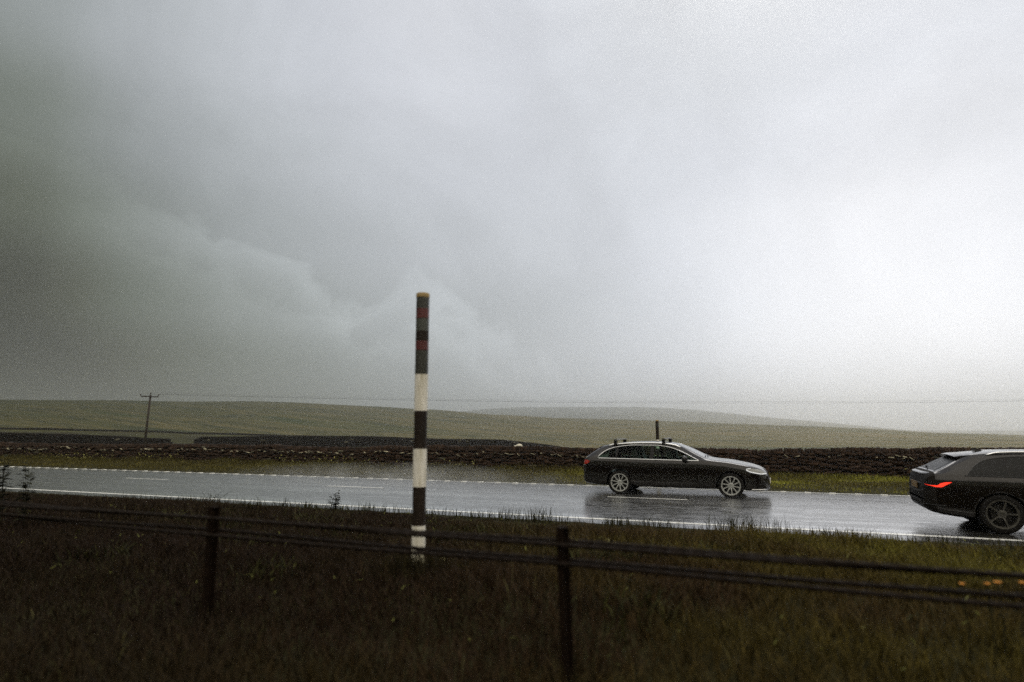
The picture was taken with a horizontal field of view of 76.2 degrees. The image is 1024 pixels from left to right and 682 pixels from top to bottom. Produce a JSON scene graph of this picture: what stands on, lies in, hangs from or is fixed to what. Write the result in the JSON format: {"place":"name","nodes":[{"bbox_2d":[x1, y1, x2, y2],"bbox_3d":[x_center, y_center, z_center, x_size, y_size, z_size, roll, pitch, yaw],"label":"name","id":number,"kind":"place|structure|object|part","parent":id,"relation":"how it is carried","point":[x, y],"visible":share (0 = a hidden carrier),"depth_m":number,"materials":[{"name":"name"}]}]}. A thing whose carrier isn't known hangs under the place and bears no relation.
{"place":"outdoors","nodes":[
{"label":"outdoors","id":0,"kind":"place"},
{"bbox_2d":[170,542,629,681],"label":"tall grass","id":1,"kind":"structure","parent":0,"point":[401,563],"depth_m":4.71,"materials":[{"name":"green plant"}]},
{"bbox_2d":[0,490,1023,681],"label":"grass","id":2,"kind":"structure","parent":0,"point":[16,560],"depth_m":4.12,"materials":[{"name":"green plant"}]},
{"bbox_2d":[0,400,1023,681],"bbox_3d":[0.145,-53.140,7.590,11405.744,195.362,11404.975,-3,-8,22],"label":"ground","id":3,"kind":"structure","parent":0,"point":[592,426],"depth_m":528.02,"materials":[{"name":"green plant"}]},
{"bbox_2d":[0,454,14,520],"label":"leafy weed","id":4,"kind":"object","parent":3,"relation":"on","point":[2,484],"visible":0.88,"depth_m":7.67,"materials":[{"name":"green plant"}]},
{"bbox_2d":[14,462,37,526],"bbox_3d":[-5.543,1.774,7.435,0.254,0.773,0.272,5,-9,-33],"label":"leafy weed","id":5,"kind":"object","parent":3,"relation":"on","point":[27,496],"visible":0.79,"depth_m":7.44,"materials":[{"name":"green plant"}]},
{"bbox_2d":[0,432,172,443],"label":"stone wall","id":6,"kind":"structure","parent":3,"relation":"on","point":[48,438],"depth_m":118.09,"materials":[{"name":"grey stone"}]},
{"bbox_2d":[140,392,158,443],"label":"utility pole","id":7,"kind":"object","parent":3,"relation":"on","point":[147,421],"visible":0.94,"depth_m":97.16,"materials":[{"name":"brown wood"}]},
{"bbox_2d":[162,394,978,402],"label":"overhead wire","id":8,"kind":"object","parent":7,"relation":"attached to","point":[495,401],"visible":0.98,"depth_m":102.30,"materials":[{"name":"black metal"}]},
{"bbox_2d":[151,392,1009,401],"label":"overhead wire","id":9,"kind":"object","parent":7,"relation":"attached to","point":[676,401],"visible":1,"depth_m":107.15,"materials":[{"name":"black metal"}]},
{"bbox_2d":[176,394,985,402],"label":"overhead wire","id":10,"kind":"object","parent":7,"relation":"attached to","point":[512,401],"visible":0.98,"depth_m":103.56,"materials":[{"name":"black metal"}]},
{"bbox_2d":[0,427,312,435],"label":"stone wall","id":11,"kind":"structure","parent":3,"relation":"on","point":[103,430],"depth_m":255.57,"materials":[{"name":"grey stone"}]},
{"bbox_2d":[202,491,231,501],"bbox_3d":[-5.822,3.117,12.711,0.577,0.345,0.690,2,-8,-12],"label":"leafy weed","id":12,"kind":"object","parent":3,"relation":"on","point":[213,497],"visible":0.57,"depth_m":12.85,"materials":[{"name":"green plant"}]},
{"bbox_2d":[328,490,340,509],"bbox_3d":[-3.504,3.176,12.887,0.288,0.462,0.394,1,-8,-4],"label":"leafy weed","id":13,"kind":"object","parent":3,"relation":"on","point":[334,503],"visible":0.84,"depth_m":12.86,"materials":[{"name":"green plant"}]},
{"bbox_2d":[194,435,559,446],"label":"stone wall","id":14,"kind":"structure","parent":3,"relation":"on","point":[347,441],"depth_m":144.26,"materials":[{"name":"grey stone"}]},
{"bbox_2d":[411,292,429,564],"bbox_3d":[-0.730,0.861,5.185,0.111,2.531,0.111,-3,-8,22],"label":"snow pole","id":15,"kind":"object","parent":3,"relation":"on","point":[420,415],"visible":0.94,"depth_m":5.18,"materials":[{"name":"black plastic"}]},
{"bbox_2d":[0,453,908,494],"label":"grass","id":16,"kind":"structure","parent":3,"relation":"on","point":[577,471],"depth_m":26.91,"materials":[{"name":"green plant"}]},
{"bbox_2d":[27,451,910,470],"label":"tall grass","id":17,"kind":"structure","parent":3,"relation":"on","point":[276,457],"depth_m":33.44,"materials":[{"name":"green plant"}]},
{"bbox_2d":[0,501,1023,681],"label":"wire rope fence","id":18,"kind":"object","parent":3,"relation":"on","point":[563,561],"visible":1,"depth_m":3.25,"materials":[{"name":"metal"}]},
{"bbox_2d":[0,442,1023,478],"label":"stone wall","id":19,"kind":"structure","parent":3,"relation":"on","point":[872,461],"depth_m":28.00,"materials":[{"name":"grey stone"}]},
{"bbox_2d":[3,487,1023,618],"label":"tall grass","id":20,"kind":"structure","parent":3,"relation":"on","point":[597,539],"depth_m":5.96,"materials":[{"name":"green plant"}]},
{"bbox_2d":[655,420,659,455],"bbox_3d":[4.813,3.768,21.523,0.111,2.314,0.111,-3,-8,22],"label":"snow pole","id":21,"kind":"object","parent":3,"relation":"on","point":[657,436],"visible":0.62,"depth_m":21.57,"materials":[{"name":"black plastic"}]},
{"bbox_2d":[724,511,738,531],"bbox_3d":[3.546,2.983,10.533,0.182,0.420,0.580,-5,-9,31],"label":"leafy weed","id":22,"kind":"object","parent":3,"relation":"on","point":[732,521],"visible":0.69,"depth_m":10.59,"materials":[{"name":"green plant"}]},
{"bbox_2d":[958,582,970,666],"bbox_3d":[2.198,1.412,3.158,0.029,0.466,0.029,-3,-8,22],"label":"orange flower","id":23,"kind":"object","parent":3,"relation":"on","point":[961,583],"visible":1,"depth_m":3.16,"materials":[{"name":"green plant"}]},
{"bbox_2d":[984,583,996,671],"bbox_3d":[2.294,1.401,3.120,0.029,0.472,0.029,-3,-8,22],"label":"orange flower","id":24,"kind":"object","parent":3,"relation":"on","point":[987,584],"visible":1,"depth_m":3.12,"materials":[{"name":"green plant"}]},
{"bbox_2d":[994,580,1006,669],"bbox_3d":[2.363,1.401,3.146,0.038,0.469,0.038,-3,-8,22],"label":"orange flower","id":25,"kind":"object","parent":3,"relation":"on","point":[997,582],"visible":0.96,"depth_m":3.15,"materials":[{"name":"green plant"}]},
{"bbox_2d":[0,466,1023,545],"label":"road","id":26,"kind":"structure","parent":0,"point":[903,514],"depth_m":16.26,"materials":[{"name":"grey asphalt"}]},
{"bbox_2d":[1,466,909,495],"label":"edge line marking","id":27,"kind":"object","parent":26,"relation":"on","point":[500,482],"visible":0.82,"depth_m":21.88,"materials":[{"name":"paint"}]},
{"bbox_2d":[0,487,1023,540],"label":"edge line marking","id":28,"kind":"object","parent":26,"relation":"on","point":[560,516],"visible":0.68,"depth_m":12.74,"materials":[{"name":"paint"}]},
{"bbox_2d":[608,496,687,499],"bbox_3d":[3.386,3.955,16.440,2.000,0.001,0.126,-3,-8,22],"label":"line marking","id":29,"kind":"object","parent":26,"relation":"on","point":[652,498],"visible":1,"depth_m":16.35,"materials":[{"name":"paint"}]},
{"bbox_2d":[584,438,770,497],"bbox_3d":[4.486,3.424,17.970,4.864,1.498,2.172,-3,-8,22],"label":"estate car","id":30,"kind":"object","parent":26,"relation":"on","point":[614,468],"visible":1,"depth_m":17.27,"materials":[{"name":"black paint"}]},
{"bbox_3d":[3.184,3.255,19.349,0.500,0.306,0.246,-3,-8,22],"label":"window","id":31,"kind":"part","parent":30,"relation":"part of","materials":[{"name":"glass"}]},
{"bbox_3d":[3.429,3.492,17.391,0.559,0.638,0.064,-3,-8,22],"label":"door","id":32,"kind":"part","parent":30,"relation":"part of","materials":[{"name":"black paint"}]},
{"bbox_3d":[4.172,3.455,17.092,1.014,0.630,0.060,-3,-8,22],"label":"door","id":33,"kind":"part","parent":30,"relation":"part of","materials":[{"name":"black paint"}]},
{"bbox_2d":[909,448,1023,533],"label":"estate car","id":34,"kind":"object","parent":26,"relation":"on","point":[984,488],"visible":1,"depth_m":11.10,"materials":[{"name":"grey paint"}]},
{"bbox_3d":[7.876,2.218,12.022,0.471,0.261,1.280,-3,-8,22],"label":"rear window","id":35,"kind":"part","parent":34,"relation":"part of","materials":[{"name":"grey glass"}]},
{"bbox_3d":[8.075,2.147,11.137,0.560,0.314,0.259,-3,-8,22],"label":"window","id":36,"kind":"part","parent":34,"relation":"part of","materials":[{"name":"black glass"}]},
{"bbox_3d":[8.745,2.108,10.875,0.780,0.344,0.267,-3,-8,22],"label":"window","id":37,"kind":"part","parent":34,"relation":"part of","materials":[{"name":"black glass"}]},
{"bbox_2d":[0,0,1023,430],"label":"sky","id":38,"kind":"structure","parent":0,"point":[743,207],"materials":[{"name":"grey"}]},
{"bbox_2d":[122,491,1023,547],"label":"tall grass","id":39,"kind":"structure","parent":0,"point":[547,518],"depth_m":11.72,"materials":[{"name":"green plant"}]}
]}

